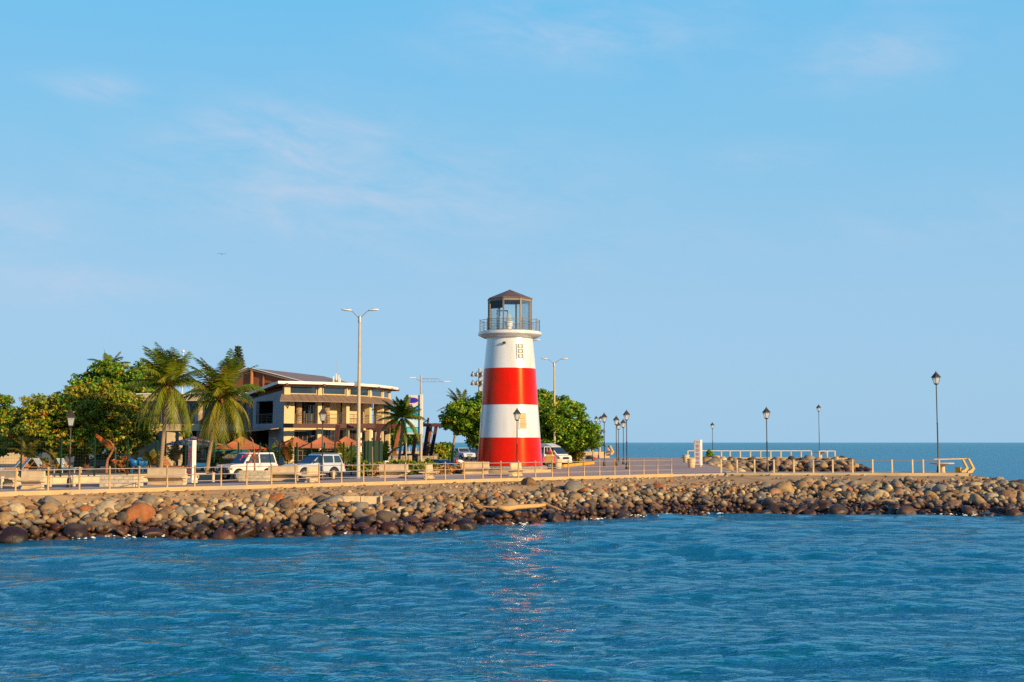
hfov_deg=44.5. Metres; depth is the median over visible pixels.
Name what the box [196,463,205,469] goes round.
table
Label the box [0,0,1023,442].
sky
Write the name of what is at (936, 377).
lantern lamp
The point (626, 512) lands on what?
rock
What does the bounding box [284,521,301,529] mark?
rock
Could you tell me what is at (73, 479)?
bollard
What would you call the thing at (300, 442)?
parasol
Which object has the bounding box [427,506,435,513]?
rock
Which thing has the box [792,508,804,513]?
rock
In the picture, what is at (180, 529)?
rock
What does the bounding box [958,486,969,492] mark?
rock
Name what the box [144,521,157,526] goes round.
rock
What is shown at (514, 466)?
bench
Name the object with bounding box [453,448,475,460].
pickup truck
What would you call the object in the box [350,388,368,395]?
window
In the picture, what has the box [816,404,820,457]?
lantern lamp
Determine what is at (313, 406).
french window
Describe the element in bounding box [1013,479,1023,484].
rock
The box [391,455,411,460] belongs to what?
stone wall
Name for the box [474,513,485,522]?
rock
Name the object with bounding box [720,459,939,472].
pier railing
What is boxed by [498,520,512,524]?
rock
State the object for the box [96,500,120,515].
rock
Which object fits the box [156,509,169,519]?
rock
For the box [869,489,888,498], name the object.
rock
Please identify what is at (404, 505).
rock
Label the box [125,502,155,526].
rock
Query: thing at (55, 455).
young palm
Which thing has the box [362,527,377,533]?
rock
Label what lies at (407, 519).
rock
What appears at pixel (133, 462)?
plastic chair
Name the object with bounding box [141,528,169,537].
rock
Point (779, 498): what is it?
rock
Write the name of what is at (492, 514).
rock
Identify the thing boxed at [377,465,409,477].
bench
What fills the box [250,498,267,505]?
rock
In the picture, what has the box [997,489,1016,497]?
rock
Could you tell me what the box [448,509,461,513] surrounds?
rock
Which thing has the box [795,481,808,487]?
rock
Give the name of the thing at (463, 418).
green tree
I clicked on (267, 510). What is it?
rock
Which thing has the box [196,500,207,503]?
rock
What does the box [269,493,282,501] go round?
rock
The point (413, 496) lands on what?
rock
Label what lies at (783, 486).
rock
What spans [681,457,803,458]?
pier deck
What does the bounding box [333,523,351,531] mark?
rock
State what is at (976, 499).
rock
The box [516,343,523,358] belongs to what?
window
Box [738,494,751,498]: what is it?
rock
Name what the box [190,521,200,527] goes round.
rock
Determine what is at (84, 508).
rock
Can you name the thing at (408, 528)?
rock
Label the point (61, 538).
rock
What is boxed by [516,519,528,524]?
rock
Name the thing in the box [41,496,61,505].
rock
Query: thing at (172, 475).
bench
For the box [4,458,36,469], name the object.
sun lounger
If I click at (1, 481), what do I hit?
bollard
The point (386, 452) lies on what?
young palm
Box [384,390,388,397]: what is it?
window
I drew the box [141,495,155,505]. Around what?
rock
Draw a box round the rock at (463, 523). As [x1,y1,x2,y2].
[456,518,477,528]
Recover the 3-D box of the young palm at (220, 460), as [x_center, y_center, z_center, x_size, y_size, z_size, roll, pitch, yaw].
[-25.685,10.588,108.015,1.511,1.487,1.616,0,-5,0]
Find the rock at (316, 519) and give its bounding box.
[307,512,329,529]
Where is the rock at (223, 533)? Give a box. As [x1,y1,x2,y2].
[211,528,235,538]
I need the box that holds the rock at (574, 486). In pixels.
[564,481,584,491]
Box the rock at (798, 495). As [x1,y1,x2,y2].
[793,493,806,498]
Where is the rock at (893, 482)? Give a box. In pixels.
[890,480,903,489]
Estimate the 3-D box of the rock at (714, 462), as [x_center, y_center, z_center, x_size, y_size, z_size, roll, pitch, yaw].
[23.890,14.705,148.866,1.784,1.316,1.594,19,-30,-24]
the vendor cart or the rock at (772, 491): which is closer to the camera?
the rock at (772, 491)
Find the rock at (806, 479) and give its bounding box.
[800,477,815,483]
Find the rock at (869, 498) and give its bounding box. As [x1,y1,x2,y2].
[860,494,874,501]
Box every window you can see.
[161,404,169,423]
[171,404,190,423]
[194,404,216,423]
[290,386,316,393]
[305,404,311,423]
[312,405,314,423]
[322,386,344,394]
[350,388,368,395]
[372,389,381,396]
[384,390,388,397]
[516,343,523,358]
[519,412,526,428]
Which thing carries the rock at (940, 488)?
on the shore
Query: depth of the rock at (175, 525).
57.83 m
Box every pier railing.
[687,450,811,456]
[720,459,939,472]
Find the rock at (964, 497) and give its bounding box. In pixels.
[958,495,969,503]
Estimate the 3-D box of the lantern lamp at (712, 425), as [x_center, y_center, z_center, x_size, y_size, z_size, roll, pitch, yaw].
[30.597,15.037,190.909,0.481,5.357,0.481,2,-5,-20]
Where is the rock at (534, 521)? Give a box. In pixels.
[530,519,541,523]
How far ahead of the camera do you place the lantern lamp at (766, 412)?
98.88 m
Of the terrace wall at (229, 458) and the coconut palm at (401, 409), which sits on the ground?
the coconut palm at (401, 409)
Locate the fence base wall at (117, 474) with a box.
[18,473,210,476]
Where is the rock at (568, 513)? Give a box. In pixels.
[566,512,578,519]
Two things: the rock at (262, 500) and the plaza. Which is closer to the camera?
the rock at (262, 500)
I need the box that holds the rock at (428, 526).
[422,522,434,530]
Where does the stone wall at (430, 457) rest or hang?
on the ground
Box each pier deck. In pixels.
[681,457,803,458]
[722,472,968,475]
[814,457,846,459]
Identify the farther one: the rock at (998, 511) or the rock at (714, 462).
the rock at (714, 462)
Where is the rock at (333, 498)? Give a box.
[322,494,344,505]
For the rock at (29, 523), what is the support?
on the shore
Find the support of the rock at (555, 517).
on the shore
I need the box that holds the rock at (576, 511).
[562,509,578,514]
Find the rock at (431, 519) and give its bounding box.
[426,517,443,528]
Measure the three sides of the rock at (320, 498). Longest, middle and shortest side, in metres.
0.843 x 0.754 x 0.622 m
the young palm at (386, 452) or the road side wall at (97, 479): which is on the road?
the road side wall at (97, 479)
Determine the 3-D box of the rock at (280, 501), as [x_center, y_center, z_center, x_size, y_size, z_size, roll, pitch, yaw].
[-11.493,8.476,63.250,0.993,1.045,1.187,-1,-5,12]
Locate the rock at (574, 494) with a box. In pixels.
[565,492,582,503]
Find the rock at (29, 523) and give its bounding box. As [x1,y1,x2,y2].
[20,520,33,528]
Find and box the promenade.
[0,481,336,491]
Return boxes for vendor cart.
[545,451,555,468]
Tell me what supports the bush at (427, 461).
on the road
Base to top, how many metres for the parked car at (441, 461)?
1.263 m
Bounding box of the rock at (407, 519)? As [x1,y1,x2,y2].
[403,515,418,524]
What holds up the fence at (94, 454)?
on the ground
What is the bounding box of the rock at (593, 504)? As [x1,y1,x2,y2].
[582,500,598,510]
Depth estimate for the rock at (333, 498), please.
65.00 m
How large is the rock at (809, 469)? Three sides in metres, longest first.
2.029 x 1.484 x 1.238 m
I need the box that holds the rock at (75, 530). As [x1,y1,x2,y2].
[62,522,87,538]
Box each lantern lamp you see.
[66,409,75,487]
[318,408,326,479]
[513,408,520,461]
[594,416,601,457]
[601,413,606,465]
[613,416,618,465]
[617,422,620,461]
[621,419,625,463]
[623,409,629,468]
[711,422,713,449]
[762,407,770,471]
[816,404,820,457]
[931,371,940,471]
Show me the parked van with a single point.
(560, 452)
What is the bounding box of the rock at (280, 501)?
[274,498,294,510]
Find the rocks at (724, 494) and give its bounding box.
[0,455,1023,539]
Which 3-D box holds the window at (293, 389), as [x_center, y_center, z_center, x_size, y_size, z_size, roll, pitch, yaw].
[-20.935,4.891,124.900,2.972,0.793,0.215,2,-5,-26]
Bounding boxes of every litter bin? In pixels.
[554,459,562,468]
[682,455,689,461]
[687,458,695,467]
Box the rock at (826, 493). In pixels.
[817,490,833,499]
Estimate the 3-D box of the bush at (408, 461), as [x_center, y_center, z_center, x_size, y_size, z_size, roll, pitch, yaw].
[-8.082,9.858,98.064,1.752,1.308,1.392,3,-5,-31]
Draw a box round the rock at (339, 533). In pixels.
[335,531,344,535]
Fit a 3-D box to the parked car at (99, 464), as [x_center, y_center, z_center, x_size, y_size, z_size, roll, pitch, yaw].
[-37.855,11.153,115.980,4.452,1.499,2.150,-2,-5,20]
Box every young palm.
[8,438,39,457]
[43,446,68,461]
[142,449,159,467]
[164,441,187,465]
[205,455,222,465]
[258,443,282,460]
[274,438,293,463]
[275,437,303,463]
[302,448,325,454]
[336,439,354,461]
[383,440,397,462]
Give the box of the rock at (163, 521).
[155,520,166,526]
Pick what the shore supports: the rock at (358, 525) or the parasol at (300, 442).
the rock at (358, 525)
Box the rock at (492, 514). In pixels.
[488,511,502,519]
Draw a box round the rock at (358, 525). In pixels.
[352,522,367,531]
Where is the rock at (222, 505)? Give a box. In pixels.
[215,501,232,511]
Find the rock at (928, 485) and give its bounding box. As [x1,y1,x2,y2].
[923,484,934,489]
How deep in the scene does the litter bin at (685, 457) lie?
146.97 m
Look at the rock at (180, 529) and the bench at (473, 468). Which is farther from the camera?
the bench at (473, 468)
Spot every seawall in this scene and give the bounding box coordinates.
[391,451,422,453]
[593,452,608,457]
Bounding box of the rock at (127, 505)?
[121,503,131,511]
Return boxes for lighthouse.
[477,290,550,472]
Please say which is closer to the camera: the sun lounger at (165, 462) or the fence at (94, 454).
the fence at (94, 454)
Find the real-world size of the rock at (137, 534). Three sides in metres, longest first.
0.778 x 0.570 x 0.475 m
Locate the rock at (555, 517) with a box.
[547,512,563,521]
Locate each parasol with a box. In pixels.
[166,436,224,444]
[199,443,237,455]
[217,437,266,452]
[275,437,308,463]
[299,436,346,447]
[334,436,361,469]
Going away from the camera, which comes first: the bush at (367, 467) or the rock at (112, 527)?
the rock at (112, 527)
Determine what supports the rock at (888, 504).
on the shore
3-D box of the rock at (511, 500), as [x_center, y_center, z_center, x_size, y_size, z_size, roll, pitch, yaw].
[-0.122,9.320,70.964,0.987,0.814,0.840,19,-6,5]
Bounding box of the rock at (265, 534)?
[257,531,274,536]
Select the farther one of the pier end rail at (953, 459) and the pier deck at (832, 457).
the pier deck at (832, 457)
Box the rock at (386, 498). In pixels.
[382,496,395,501]
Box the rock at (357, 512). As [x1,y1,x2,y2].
[348,507,367,518]
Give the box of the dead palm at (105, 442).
[95,433,115,472]
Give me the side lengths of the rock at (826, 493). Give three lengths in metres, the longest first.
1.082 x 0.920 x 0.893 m
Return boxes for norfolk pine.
[232,346,245,370]
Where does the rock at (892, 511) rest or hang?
on the shore
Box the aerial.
[333,374,340,382]
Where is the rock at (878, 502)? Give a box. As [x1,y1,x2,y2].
[872,499,886,507]
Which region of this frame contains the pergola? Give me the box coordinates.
[283,418,441,460]
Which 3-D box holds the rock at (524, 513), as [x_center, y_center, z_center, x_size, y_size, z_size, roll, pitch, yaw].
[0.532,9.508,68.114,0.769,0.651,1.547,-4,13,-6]
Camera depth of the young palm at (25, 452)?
106.21 m
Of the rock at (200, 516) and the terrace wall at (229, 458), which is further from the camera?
the terrace wall at (229, 458)
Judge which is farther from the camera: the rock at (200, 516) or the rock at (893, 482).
the rock at (893, 482)
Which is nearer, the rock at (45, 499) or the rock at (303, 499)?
the rock at (45, 499)
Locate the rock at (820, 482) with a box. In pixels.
[816,480,825,486]
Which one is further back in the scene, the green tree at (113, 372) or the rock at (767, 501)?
the green tree at (113, 372)
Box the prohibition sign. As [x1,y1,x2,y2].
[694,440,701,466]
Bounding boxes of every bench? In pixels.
[0,469,20,486]
[17,471,49,488]
[143,468,190,484]
[268,466,301,480]
[299,466,325,481]
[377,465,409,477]
[419,464,439,478]
[461,462,488,473]
[504,463,527,475]
[583,452,593,457]
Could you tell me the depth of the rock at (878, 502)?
77.43 m
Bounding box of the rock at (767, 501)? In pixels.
[761,497,776,506]
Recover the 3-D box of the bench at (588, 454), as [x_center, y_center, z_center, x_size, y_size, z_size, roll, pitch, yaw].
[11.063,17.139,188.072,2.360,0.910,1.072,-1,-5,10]
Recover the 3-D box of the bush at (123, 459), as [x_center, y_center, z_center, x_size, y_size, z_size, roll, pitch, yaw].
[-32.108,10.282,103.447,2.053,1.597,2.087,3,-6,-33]
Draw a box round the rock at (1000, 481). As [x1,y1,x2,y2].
[996,479,1008,483]
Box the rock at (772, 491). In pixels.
[769,488,780,495]
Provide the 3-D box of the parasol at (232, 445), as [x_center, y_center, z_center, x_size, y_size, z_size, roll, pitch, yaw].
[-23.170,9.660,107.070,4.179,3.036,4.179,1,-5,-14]
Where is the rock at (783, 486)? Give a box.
[773,481,794,493]
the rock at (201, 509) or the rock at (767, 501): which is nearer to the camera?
the rock at (201, 509)
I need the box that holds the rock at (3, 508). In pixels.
[0,505,11,511]
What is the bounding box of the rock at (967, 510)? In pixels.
[961,505,978,515]
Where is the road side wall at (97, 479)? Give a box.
[17,474,299,484]
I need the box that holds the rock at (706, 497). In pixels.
[701,495,710,499]
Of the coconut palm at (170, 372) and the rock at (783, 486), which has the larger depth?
the coconut palm at (170, 372)
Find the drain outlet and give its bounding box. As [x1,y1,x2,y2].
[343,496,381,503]
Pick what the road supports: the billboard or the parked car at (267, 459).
the parked car at (267, 459)
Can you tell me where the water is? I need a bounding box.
[0,443,1023,681]
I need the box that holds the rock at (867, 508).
[860,503,872,510]
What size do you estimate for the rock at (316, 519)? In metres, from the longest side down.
1.400 x 1.006 x 0.944 m
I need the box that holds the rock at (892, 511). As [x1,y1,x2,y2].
[885,509,895,514]
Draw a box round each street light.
[341,308,378,476]
[410,375,449,455]
[541,358,567,443]
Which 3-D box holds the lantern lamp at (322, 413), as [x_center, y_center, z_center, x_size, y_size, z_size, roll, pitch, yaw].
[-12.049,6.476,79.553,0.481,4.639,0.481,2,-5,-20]
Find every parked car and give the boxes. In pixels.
[89,453,123,468]
[214,452,277,480]
[282,453,345,477]
[429,459,460,467]
[464,449,477,459]
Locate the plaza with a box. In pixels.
[320,457,730,481]
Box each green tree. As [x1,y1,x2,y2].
[0,393,18,456]
[67,359,163,392]
[390,419,423,455]
[438,388,605,461]
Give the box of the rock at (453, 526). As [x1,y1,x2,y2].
[447,524,459,529]
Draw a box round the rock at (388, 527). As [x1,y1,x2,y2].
[380,522,398,532]
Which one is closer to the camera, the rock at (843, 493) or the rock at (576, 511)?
the rock at (576, 511)
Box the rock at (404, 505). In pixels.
[396,504,413,513]
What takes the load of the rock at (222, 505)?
on the shore
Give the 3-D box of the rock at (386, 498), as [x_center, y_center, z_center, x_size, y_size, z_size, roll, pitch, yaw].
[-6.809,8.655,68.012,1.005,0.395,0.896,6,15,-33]
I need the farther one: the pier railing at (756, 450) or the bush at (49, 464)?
the pier railing at (756, 450)
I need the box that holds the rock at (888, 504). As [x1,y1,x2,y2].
[885,501,898,506]
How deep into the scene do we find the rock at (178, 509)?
60.02 m
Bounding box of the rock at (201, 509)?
[194,506,206,513]
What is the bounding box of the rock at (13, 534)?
[0,526,28,542]
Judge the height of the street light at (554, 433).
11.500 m
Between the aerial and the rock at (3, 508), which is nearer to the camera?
the rock at (3, 508)
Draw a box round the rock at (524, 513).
[517,509,528,517]
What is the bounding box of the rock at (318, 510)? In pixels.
[309,508,323,513]
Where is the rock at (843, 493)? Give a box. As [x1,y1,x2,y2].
[836,491,852,496]
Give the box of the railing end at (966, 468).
[961,458,974,472]
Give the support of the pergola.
on the ground
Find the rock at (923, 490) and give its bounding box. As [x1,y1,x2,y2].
[915,488,927,492]
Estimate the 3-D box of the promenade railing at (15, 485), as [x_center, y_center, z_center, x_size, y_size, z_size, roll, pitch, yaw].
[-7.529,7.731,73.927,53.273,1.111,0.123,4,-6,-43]
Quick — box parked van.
[541,443,571,465]
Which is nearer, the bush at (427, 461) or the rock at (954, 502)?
the rock at (954, 502)
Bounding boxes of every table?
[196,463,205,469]
[930,463,953,472]
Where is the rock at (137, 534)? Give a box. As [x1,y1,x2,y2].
[129,528,140,536]
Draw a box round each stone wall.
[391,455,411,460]
[418,456,436,461]
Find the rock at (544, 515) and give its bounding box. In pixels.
[539,512,547,518]
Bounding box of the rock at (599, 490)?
[592,488,605,493]
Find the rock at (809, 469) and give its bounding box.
[805,467,817,471]
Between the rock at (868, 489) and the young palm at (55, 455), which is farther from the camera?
the young palm at (55, 455)
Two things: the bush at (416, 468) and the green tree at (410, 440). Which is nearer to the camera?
the bush at (416, 468)
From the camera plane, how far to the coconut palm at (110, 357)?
146.72 m
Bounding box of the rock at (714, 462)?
[706,459,719,464]
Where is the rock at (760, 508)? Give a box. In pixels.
[749,503,762,511]
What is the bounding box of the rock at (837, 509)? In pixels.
[827,504,848,514]
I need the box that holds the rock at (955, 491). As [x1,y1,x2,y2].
[945,489,959,493]
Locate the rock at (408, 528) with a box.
[401,525,415,532]
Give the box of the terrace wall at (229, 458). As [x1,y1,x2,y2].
[200,449,247,470]
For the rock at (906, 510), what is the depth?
73.89 m
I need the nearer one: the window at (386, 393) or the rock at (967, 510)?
the rock at (967, 510)
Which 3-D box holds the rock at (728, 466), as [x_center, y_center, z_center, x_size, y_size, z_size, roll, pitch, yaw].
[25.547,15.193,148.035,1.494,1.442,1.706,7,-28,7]
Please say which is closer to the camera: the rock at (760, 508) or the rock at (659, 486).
the rock at (760, 508)
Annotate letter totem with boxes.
[187,440,197,482]
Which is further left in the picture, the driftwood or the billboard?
the billboard
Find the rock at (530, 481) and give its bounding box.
[521,477,536,485]
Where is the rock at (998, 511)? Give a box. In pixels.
[990,507,1003,512]
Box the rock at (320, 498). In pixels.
[314,495,326,502]
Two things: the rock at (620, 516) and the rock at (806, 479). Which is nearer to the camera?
the rock at (620, 516)
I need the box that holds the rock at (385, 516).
[376,511,397,521]
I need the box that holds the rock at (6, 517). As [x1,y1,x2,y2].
[0,512,13,526]
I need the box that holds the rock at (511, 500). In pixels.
[503,498,517,504]
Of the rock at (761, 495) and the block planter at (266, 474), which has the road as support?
the block planter at (266, 474)
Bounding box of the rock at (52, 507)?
[39,502,58,516]
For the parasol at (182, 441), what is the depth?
107.45 m
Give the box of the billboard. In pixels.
[405,394,422,459]
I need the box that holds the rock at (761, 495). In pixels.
[754,494,766,498]
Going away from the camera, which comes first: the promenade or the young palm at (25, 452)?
the promenade
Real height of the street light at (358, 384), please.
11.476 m
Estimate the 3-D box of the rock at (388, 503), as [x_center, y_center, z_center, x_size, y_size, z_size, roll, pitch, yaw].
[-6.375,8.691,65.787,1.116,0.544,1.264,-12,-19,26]
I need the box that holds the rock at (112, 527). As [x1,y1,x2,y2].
[87,521,117,534]
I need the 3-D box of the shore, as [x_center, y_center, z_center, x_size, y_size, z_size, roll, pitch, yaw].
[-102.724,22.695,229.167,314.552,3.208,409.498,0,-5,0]
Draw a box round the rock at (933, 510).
[930,507,951,513]
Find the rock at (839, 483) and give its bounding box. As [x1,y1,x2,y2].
[829,481,844,485]
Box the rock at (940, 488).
[932,484,946,492]
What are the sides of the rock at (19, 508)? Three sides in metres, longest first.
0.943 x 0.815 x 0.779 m
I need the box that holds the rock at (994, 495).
[984,493,998,498]
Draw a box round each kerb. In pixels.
[0,474,672,496]
[562,463,574,466]
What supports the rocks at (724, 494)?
on the shore
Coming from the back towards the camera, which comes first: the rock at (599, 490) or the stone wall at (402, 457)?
the stone wall at (402, 457)
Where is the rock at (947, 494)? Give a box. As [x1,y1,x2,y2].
[941,492,953,496]
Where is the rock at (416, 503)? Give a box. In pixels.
[411,501,419,510]
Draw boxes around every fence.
[0,437,365,476]
[362,440,382,474]
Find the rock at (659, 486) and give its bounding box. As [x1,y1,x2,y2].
[653,484,666,490]
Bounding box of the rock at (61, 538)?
[53,536,68,539]
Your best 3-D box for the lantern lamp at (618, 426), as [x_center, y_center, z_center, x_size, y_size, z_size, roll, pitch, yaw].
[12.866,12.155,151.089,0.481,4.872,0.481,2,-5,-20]
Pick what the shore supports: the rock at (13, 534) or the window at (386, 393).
the rock at (13, 534)
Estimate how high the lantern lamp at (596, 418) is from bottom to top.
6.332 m
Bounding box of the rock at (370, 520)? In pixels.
[357,515,376,526]
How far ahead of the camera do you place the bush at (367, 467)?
93.54 m
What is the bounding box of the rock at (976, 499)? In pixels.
[967,494,989,508]
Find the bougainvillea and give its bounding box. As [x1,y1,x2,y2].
[240,437,266,470]
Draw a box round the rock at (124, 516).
[115,512,128,523]
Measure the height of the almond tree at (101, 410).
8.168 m
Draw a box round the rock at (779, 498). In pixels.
[771,497,784,502]
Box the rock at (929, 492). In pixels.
[924,491,936,494]
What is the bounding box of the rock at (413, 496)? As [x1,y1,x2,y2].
[405,494,416,500]
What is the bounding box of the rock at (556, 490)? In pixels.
[550,488,563,496]
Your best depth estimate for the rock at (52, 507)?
57.51 m
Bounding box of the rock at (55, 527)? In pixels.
[48,523,60,532]
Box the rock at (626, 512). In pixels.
[618,509,629,516]
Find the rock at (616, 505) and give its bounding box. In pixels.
[611,503,621,508]
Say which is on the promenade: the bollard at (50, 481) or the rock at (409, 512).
the bollard at (50, 481)
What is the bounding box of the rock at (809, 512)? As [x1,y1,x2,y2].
[803,509,816,514]
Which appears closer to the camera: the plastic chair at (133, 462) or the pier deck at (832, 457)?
the plastic chair at (133, 462)
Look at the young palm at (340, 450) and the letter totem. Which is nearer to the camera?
the letter totem
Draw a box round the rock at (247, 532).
[235,527,255,537]
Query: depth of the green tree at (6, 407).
124.43 m
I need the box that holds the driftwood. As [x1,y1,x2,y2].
[476,503,564,511]
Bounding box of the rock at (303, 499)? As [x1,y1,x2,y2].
[295,496,316,509]
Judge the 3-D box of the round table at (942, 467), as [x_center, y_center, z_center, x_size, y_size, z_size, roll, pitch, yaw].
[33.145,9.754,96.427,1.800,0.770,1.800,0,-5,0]
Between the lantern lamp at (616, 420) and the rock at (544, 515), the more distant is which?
the lantern lamp at (616, 420)
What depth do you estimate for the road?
80.12 m
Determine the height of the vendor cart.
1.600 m
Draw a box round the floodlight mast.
[470,368,483,391]
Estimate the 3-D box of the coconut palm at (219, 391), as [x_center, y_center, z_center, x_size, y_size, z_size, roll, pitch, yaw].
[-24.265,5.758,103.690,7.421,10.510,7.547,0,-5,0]
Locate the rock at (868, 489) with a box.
[862,488,873,493]
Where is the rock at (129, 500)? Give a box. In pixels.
[125,497,138,503]
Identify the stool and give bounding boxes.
[955,467,960,472]
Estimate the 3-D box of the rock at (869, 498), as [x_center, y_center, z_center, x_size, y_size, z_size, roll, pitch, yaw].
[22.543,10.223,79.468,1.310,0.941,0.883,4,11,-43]
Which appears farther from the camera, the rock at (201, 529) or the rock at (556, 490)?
the rock at (556, 490)
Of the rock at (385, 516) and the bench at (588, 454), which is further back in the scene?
the bench at (588, 454)
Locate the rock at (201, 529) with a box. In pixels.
[194,524,209,535]
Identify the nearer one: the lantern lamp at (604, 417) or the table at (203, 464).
the table at (203, 464)
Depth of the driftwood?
66.41 m
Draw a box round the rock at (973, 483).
[964,481,981,487]
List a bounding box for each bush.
[19,456,49,471]
[43,461,68,472]
[110,456,135,472]
[345,452,361,470]
[360,459,373,475]
[368,466,379,475]
[386,459,404,463]
[398,459,418,473]
[408,464,424,474]
[417,458,439,468]
[428,443,449,458]
[438,464,455,473]
[440,442,457,460]
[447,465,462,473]
[565,450,585,462]
[705,449,713,456]
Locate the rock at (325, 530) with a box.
[316,526,335,535]
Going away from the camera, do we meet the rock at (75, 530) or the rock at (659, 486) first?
the rock at (75, 530)
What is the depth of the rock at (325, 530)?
58.31 m
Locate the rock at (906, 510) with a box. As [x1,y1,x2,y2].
[896,506,916,514]
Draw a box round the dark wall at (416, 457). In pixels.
[401,454,437,461]
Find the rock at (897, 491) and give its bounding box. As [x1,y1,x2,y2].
[892,488,902,495]
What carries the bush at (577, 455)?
on the ground
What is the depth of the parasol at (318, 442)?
105.67 m
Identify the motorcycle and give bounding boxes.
[455,456,470,464]
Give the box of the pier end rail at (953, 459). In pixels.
[934,458,967,459]
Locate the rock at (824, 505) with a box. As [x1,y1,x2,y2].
[815,500,831,512]
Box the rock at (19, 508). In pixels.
[7,502,25,515]
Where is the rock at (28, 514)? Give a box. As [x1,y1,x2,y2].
[24,512,35,520]
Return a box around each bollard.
[0,476,4,487]
[49,475,52,486]
[72,475,75,485]
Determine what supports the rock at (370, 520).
on the shore
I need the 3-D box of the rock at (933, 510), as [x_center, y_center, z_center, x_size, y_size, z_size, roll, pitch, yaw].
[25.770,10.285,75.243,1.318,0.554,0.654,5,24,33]
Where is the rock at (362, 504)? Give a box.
[353,502,368,507]
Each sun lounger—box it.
[0,458,22,467]
[0,458,30,468]
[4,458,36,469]
[18,457,45,472]
[33,458,55,472]
[56,458,82,472]
[163,456,187,468]
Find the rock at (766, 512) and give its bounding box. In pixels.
[757,510,771,513]
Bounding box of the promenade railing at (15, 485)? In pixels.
[0,458,671,490]
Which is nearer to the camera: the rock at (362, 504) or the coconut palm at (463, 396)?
the rock at (362, 504)
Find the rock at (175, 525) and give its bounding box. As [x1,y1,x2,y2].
[167,522,182,531]
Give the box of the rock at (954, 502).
[944,499,961,510]
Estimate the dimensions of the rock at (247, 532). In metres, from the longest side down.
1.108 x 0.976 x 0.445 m
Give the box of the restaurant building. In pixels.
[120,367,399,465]
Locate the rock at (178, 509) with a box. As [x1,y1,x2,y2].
[174,506,187,517]
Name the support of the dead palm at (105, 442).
on the ground
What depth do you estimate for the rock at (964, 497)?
78.82 m
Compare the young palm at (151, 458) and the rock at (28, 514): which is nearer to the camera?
the rock at (28, 514)
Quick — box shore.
[0,459,990,539]
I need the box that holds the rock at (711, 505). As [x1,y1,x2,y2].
[701,500,714,507]
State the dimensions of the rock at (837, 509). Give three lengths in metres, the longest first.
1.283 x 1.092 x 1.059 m
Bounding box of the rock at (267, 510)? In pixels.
[256,506,274,515]
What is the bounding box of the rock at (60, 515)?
[56,512,65,523]
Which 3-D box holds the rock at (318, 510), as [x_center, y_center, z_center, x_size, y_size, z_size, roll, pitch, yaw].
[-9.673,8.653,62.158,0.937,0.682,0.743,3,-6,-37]
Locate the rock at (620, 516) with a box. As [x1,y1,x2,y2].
[615,513,628,518]
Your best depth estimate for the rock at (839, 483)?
86.79 m
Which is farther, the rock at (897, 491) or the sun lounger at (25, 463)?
the sun lounger at (25, 463)
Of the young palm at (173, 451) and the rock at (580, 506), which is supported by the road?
the young palm at (173, 451)
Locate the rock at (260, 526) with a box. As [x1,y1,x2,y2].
[256,522,271,532]
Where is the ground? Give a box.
[0,451,886,495]
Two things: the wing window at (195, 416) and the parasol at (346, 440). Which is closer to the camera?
the parasol at (346, 440)
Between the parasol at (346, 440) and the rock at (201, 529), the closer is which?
the rock at (201, 529)
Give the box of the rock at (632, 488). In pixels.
[627,486,636,490]
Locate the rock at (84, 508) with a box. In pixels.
[78,505,91,510]
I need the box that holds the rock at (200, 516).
[194,513,206,520]
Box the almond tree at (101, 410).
[0,381,162,470]
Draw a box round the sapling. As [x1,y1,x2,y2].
[372,446,373,475]
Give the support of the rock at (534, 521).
on the shore
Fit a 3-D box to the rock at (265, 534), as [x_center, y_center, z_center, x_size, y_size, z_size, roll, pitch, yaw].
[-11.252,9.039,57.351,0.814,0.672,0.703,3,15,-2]
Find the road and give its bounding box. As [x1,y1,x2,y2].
[0,471,414,488]
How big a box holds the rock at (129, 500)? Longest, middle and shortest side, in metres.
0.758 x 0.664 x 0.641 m
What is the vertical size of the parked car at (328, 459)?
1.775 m
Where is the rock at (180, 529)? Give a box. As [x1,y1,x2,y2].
[173,527,189,537]
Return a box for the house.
[0,408,41,463]
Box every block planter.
[99,475,143,486]
[239,470,270,481]
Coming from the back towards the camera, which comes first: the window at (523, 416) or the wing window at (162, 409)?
the wing window at (162, 409)
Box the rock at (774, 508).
[765,503,786,513]
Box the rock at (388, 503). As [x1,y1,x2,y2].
[382,500,399,508]
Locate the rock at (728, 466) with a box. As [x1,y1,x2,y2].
[723,463,733,469]
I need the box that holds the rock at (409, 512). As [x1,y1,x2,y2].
[399,511,413,519]
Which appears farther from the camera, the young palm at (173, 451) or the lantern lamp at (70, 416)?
the young palm at (173, 451)
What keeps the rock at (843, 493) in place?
on the shore
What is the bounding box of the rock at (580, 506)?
[576,504,588,510]
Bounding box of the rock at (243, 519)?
[239,517,248,522]
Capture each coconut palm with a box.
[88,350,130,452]
[120,342,211,467]
[175,348,264,472]
[376,395,426,459]
[436,388,466,462]
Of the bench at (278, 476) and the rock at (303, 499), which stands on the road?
the bench at (278, 476)
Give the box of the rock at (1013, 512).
[1005,508,1022,515]
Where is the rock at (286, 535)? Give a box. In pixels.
[280,534,295,536]
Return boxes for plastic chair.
[130,458,139,472]
[137,457,147,472]
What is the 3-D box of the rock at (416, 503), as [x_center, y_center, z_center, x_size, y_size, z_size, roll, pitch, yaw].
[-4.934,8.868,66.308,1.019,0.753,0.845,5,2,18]

